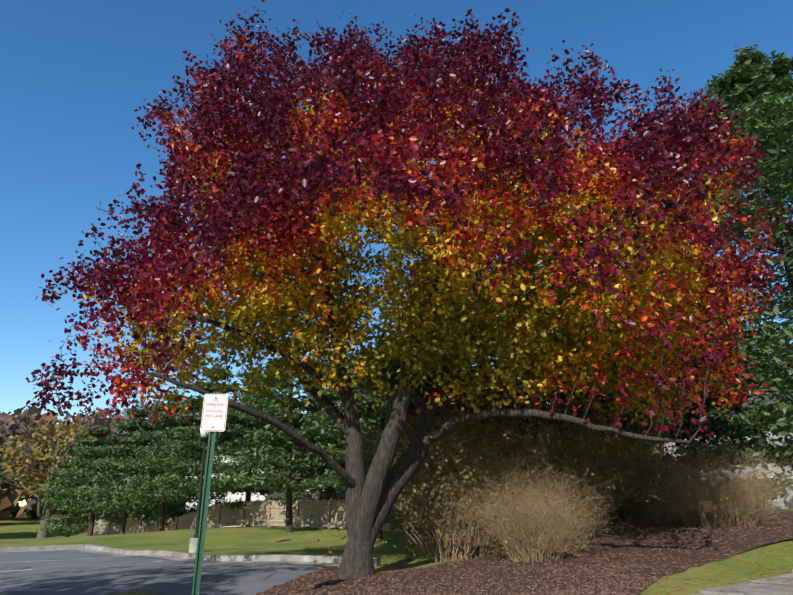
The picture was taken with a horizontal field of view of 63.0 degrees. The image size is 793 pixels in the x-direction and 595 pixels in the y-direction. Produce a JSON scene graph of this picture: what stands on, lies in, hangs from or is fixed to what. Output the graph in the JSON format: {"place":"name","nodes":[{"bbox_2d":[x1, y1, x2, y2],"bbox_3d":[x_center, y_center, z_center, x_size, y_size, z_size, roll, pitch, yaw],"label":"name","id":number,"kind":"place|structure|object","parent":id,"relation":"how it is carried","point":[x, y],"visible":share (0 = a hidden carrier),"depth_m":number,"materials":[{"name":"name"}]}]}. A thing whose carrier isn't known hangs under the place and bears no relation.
{"place":"outdoors","nodes":[
{"label":"outdoors","id":0,"kind":"place"},
{"bbox_2d":[0,424,6,490],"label":"tree leaves","id":1,"kind":"object","parent":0,"point":[1,470],"depth_m":58.49,"materials":[{"name":"yellow plant"}]},
{"bbox_2d":[0,412,37,484],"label":"tree leaves","id":2,"kind":"object","parent":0,"point":[2,434],"depth_m":89.82,"materials":[{"name":"orange plant"}]},
{"bbox_2d":[0,408,54,505],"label":"tree leaves","id":3,"kind":"object","parent":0,"point":[16,431],"depth_m":73.50,"materials":[{"name":"plant"}]},
{"bbox_2d":[102,394,198,518],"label":"tree leaves","id":4,"kind":"object","parent":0,"point":[115,430],"depth_m":75.83,"materials":[{"name":"plant"}]},
{"bbox_2d":[0,550,327,594],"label":"parking lot asphalt","id":5,"kind":"structure","parent":0,"point":[69,572],"depth_m":12.32,"materials":[{"name":"grey asphalt"}]},
{"bbox_2d":[0,550,209,571],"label":"parking stall lines","id":6,"kind":"object","parent":5,"relation":"on","point":[47,560],"visible":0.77,"depth_m":17.32,"materials":[{"name":"paint"}]},
{"bbox_2d":[198,390,281,453],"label":"tree leaves","id":7,"kind":"object","parent":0,"point":[231,399],"depth_m":82.66,"materials":[{"name":"plant"}]},
{"bbox_2d":[273,410,320,499],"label":"tree leaves","id":8,"kind":"object","parent":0,"point":[301,429],"depth_m":84.22,"materials":[{"name":"green plant"}]},
{"bbox_2d":[293,335,395,488],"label":"tree leaves","id":9,"kind":"object","parent":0,"point":[347,354],"depth_m":31.06,"materials":[{"name":"green plant"}]},
{"bbox_2d":[345,372,446,503],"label":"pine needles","id":10,"kind":"object","parent":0,"point":[374,418],"depth_m":32.07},
{"bbox_2d":[0,506,792,594],"bbox_3d":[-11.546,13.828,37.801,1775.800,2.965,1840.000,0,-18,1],"label":"ground sheet","id":11,"kind":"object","parent":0,"point":[19,530],"visible":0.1,"depth_m":22.93,"materials":[{"name":"green plant"}]},
{"bbox_2d":[0,544,83,551],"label":"kerb","id":12,"kind":"structure","parent":11,"relation":"on","point":[41,548],"depth_m":22.33,"materials":[{"name":"concrete"}]},
{"bbox_2d":[0,406,108,537],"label":"tree","id":13,"kind":"object","parent":11,"relation":"on","point":[57,434],"depth_m":52.51,"materials":[{"name":"yellow plant"}]},
{"bbox_2d":[35,429,109,536],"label":"pine tree","id":14,"kind":"object","parent":11,"relation":"on","point":[62,528],"depth_m":48.98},
{"bbox_2d":[41,422,128,535],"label":"pine tree","id":15,"kind":"object","parent":11,"relation":"on","point":[88,453],"depth_m":45.02,"materials":[{"name":"green plant"}]},
{"bbox_2d":[56,403,136,523],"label":"tree leaves","id":16,"kind":"object","parent":11,"relation":"on","point":[97,417],"depth_m":79.44,"materials":[{"name":"green plant"}]},
{"bbox_2d":[64,399,184,533],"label":"pine tree","id":17,"kind":"object","parent":11,"relation":"on","point":[129,427],"depth_m":42.01,"materials":[{"name":"green plant"}]},
{"bbox_2d":[96,412,192,525],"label":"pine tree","id":18,"kind":"object","parent":11,"relation":"on","point":[118,520],"depth_m":47.68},
{"bbox_2d":[104,387,223,530],"bbox_3d":[-13.559,9.723,39.094,6.852,8.778,7.210,0,-18,1],"label":"pine tree","id":19,"kind":"object","parent":11,"relation":"on","point":[154,495],"depth_m":38.21,"materials":[{"name":"green plant"}]},
{"bbox_2d":[3,404,345,513],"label":"distant treeline","id":20,"kind":"object","parent":11,"relation":"on","point":[33,410],"visible":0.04,"depth_m":119.13,"materials":[{"name":"brown plant"}]},
{"bbox_2d":[129,413,231,526],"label":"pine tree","id":21,"kind":"object","parent":11,"relation":"on","point":[176,511],"depth_m":43.02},
{"bbox_2d":[189,538,197,552],"bbox_3d":[-6.561,8.137,21.110,0.400,0.550,0.400,0,-18,1],"label":"post base","id":22,"kind":"object","parent":11,"relation":"on","point":[193,545],"visible":0.5,"depth_m":20.95,"materials":[{"name":"white concrete"}]},
{"bbox_2d":[194,425,208,537],"bbox_3d":[-6.561,6.048,21.781,0.500,3.840,0.500,0,-18,1],"label":"lamp post","id":23,"kind":"object","parent":22,"relation":"on","point":[205,439],"visible":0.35,"depth_m":21.63,"materials":[{"name":"grey metal"}]},
{"bbox_2d":[200,427,208,436],"bbox_3d":[-6.561,4.638,22.234,0.420,0.320,0.420,0,-18,1],"label":"lamp","id":24,"kind":"object","parent":23,"relation":"attached to","point":[204,433],"visible":0.32,"depth_m":22.08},
{"bbox_2d":[192,392,219,594],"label":"sign post","id":25,"kind":"object","parent":11,"relation":"on","point":[205,500],"visible":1,"depth_m":7.62,"materials":[{"name":"green metal"}]},
{"bbox_2d":[196,432,213,593],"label":"sign post holes","id":26,"kind":"object","parent":25,"relation":"attached to","point":[204,513],"visible":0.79,"depth_m":7.63,"materials":[{"name":"green metal"}]},
{"bbox_2d":[200,394,228,431],"bbox_3d":[-2.240,1.416,7.965,0.313,0.462,0.003,0,-18,1],"label":"sign plate","id":27,"kind":"object","parent":25,"relation":"attached to","point":[210,420],"visible":1,"depth_m":7.96,"materials":[{"name":"white metal"}]},
{"bbox_2d":[201,396,227,430],"bbox_3d":[-2.240,1.415,7.963,0.295,0.444,0.001,0,-18,1],"label":"sign border","id":28,"kind":"object","parent":27,"relation":"attached to","point":[225,418],"visible":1,"depth_m":7.94,"materials":[{"name":"white metal"}]},
{"bbox_2d":[131,356,284,527],"bbox_3d":[-9.910,7.749,35.344,7.710,9.335,7.434,0,-18,1],"label":"pine tree","id":29,"kind":"object","parent":11,"relation":"on","point":[195,441],"depth_m":34.42,"materials":[{"name":"green plant"}]},
{"bbox_2d":[75,544,380,566],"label":"kerb","id":30,"kind":"structure","parent":11,"relation":"on","point":[279,558],"depth_m":15.44,"materials":[{"name":"concrete"}]},
{"bbox_2d":[195,386,297,512],"bbox_3d":[-8.906,9.085,39.437,6.283,9.277,6.712,0,-18,1],"label":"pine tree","id":31,"kind":"object","parent":11,"relation":"on","point":[233,503],"depth_m":38.31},
{"bbox_2d":[186,454,306,526],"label":"house walls","id":32,"kind":"structure","parent":11,"relation":"on","point":[234,496],"depth_m":63.98,"materials":[{"name":"white"}]},
{"bbox_2d":[199,454,305,475],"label":"house roof","id":33,"kind":"structure","parent":32,"relation":"on","point":[281,472],"depth_m":67.85,"materials":[{"name":"grey"}]},
{"bbox_2d":[217,338,345,531],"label":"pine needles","id":34,"kind":"object","parent":11,"relation":"on","point":[275,440],"depth_m":29.43,"materials":[{"name":"green plant"}]},
{"bbox_2d":[257,359,365,510],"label":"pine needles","id":35,"kind":"object","parent":11,"relation":"on","point":[317,470],"depth_m":35.13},
{"bbox_2d":[0,406,664,518],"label":"distant treeline","id":36,"kind":"object","parent":11,"relation":"on","point":[9,501],"depth_m":90.36,"materials":[{"name":"plant"}]},
{"bbox_2d":[289,335,443,538],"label":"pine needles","id":37,"kind":"object","parent":11,"relation":"on","point":[367,403],"depth_m":25.74,"materials":[{"name":"green plant"}]},
{"bbox_2d":[93,470,686,535],"bbox_3d":[-7.269,12.019,35.079,45.678,3.734,0.131,-16,-24,41],"label":"picket fence","id":38,"kind":"object","parent":11,"relation":"on","point":[255,513],"visible":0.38,"depth_m":35.51,"materials":[{"name":"brown wood"}]},
{"bbox_2d":[25,0,792,576],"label":"pear tree","id":39,"kind":"object","parent":11,"relation":"on","point":[377,188],"depth_m":11.63,"materials":[{"name":"red plant"}]},
{"bbox_2d":[331,359,520,543],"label":"pine bush needles","id":40,"kind":"object","parent":11,"relation":"on","point":[367,461],"depth_m":18.99,"materials":[{"name":"green plant"}]},
{"bbox_2d":[269,336,591,564],"bbox_3d":[0.598,3.874,14.168,5.490,5.878,6.915,13,-22,-35],"label":"tall shrub","id":41,"kind":"object","parent":11,"relation":"on","point":[447,465],"visible":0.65,"depth_m":13.16,"materials":[{"name":"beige plant"}]},
{"bbox_2d":[112,542,792,594],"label":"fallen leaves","id":42,"kind":"object","parent":11,"relation":"on","point":[654,585],"visible":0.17,"depth_m":10.73,"materials":[{"name":"plant"}]},
{"bbox_2d":[362,259,602,539],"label":"tree leaves","id":43,"kind":"object","parent":11,"relation":"on","point":[418,394],"depth_m":18.43,"materials":[{"name":"plant"}]},
{"bbox_2d":[254,511,792,594],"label":"mulch bed","id":44,"kind":"object","parent":11,"relation":"on","point":[706,546],"visible":0.35,"depth_m":11.43,"materials":[{"name":"brown wood"}]},
{"bbox_2d":[255,511,792,594],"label":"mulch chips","id":45,"kind":"object","parent":44,"relation":"on","point":[588,591],"visible":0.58,"depth_m":10.29,"materials":[{"name":"brown wood"}]},
{"bbox_2d":[574,396,771,526],"bbox_3d":[6.869,4.304,16.615,4.906,4.205,4.321,-9,-20,26],"label":"bush","id":46,"kind":"object","parent":44,"relation":"on","point":[628,517],"visible":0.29,"depth_m":16.41,"materials":[{"name":"plant"}]},
{"bbox_2d":[427,435,644,568],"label":"ornamental grass","id":47,"kind":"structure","parent":11,"relation":"on","point":[523,513],"depth_m":11.70,"materials":[{"name":"beige plant"}]},
{"bbox_2d":[445,377,703,546],"bbox_3d":[3.937,3.868,14.953,5.757,4.753,6.130,0,-18,1],"label":"tall shrub","id":48,"kind":"object","parent":11,"relation":"on","point":[566,456],"visible":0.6,"depth_m":14.37,"materials":[{"name":"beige plant"}]},
{"bbox_2d":[488,359,672,521],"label":"pine bush needles","id":49,"kind":"object","parent":11,"relation":"on","point":[629,419],"depth_m":18.59,"materials":[{"name":"green plant"}]},
{"bbox_2d":[546,379,674,462],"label":"tree leaves","id":50,"kind":"object","parent":11,"relation":"on","point":[627,424],"depth_m":50.22,"materials":[{"name":"plant"}]},
{"bbox_2d":[480,221,783,520],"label":"tree leaves","id":51,"kind":"object","parent":11,"relation":"on","point":[604,401],"depth_m":19.85,"materials":[{"name":"green plant"}]},
{"bbox_2d":[574,323,792,506],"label":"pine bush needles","id":52,"kind":"object","parent":11,"relation":"on","point":[725,423],"depth_m":18.69,"materials":[{"name":"green plant"}]},
{"bbox_2d":[615,426,792,530],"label":"ornamental grass","id":53,"kind":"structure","parent":11,"relation":"on","point":[711,519],"depth_m":14.08,"materials":[{"name":"beige plant"}]},
{"bbox_2d":[630,44,792,472],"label":"tree","id":54,"kind":"object","parent":11,"relation":"on","point":[769,88],"depth_m":21.88,"materials":[{"name":"green plant"}]},
{"bbox_2d":[664,431,792,508],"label":"house walls","id":55,"kind":"structure","parent":11,"relation":"on","point":[787,505],"depth_m":40.80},
{"bbox_2d":[674,389,792,424],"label":"house roof","id":56,"kind":"structure","parent":55,"relation":"on","point":[755,400],"depth_m":45.84,"materials":[{"name":"grey"}]},
{"bbox_2d":[0,0,792,505],"label":"sky","id":57,"kind":"structure","parent":0,"point":[74,74],"materials":[{"name":"blue"}]},
{"bbox_2d":[668,346,792,418],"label":"tree leaves","id":58,"kind":"object","parent":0,"point":[756,366],"depth_m":57.11,"materials":[{"name":"green plant"}]},
{"bbox_2d":[695,434,776,499],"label":"house windows","id":59,"kind":"structure","parent":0,"point":[702,444],"depth_m":41.65,"materials":[{"name":"grey glass"}]},
{"bbox_2d":[691,570,792,594],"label":"sidewalk","id":60,"kind":"structure","parent":0,"point":[775,584],"depth_m":7.99,"materials":[{"name":"concrete"}]}
]}

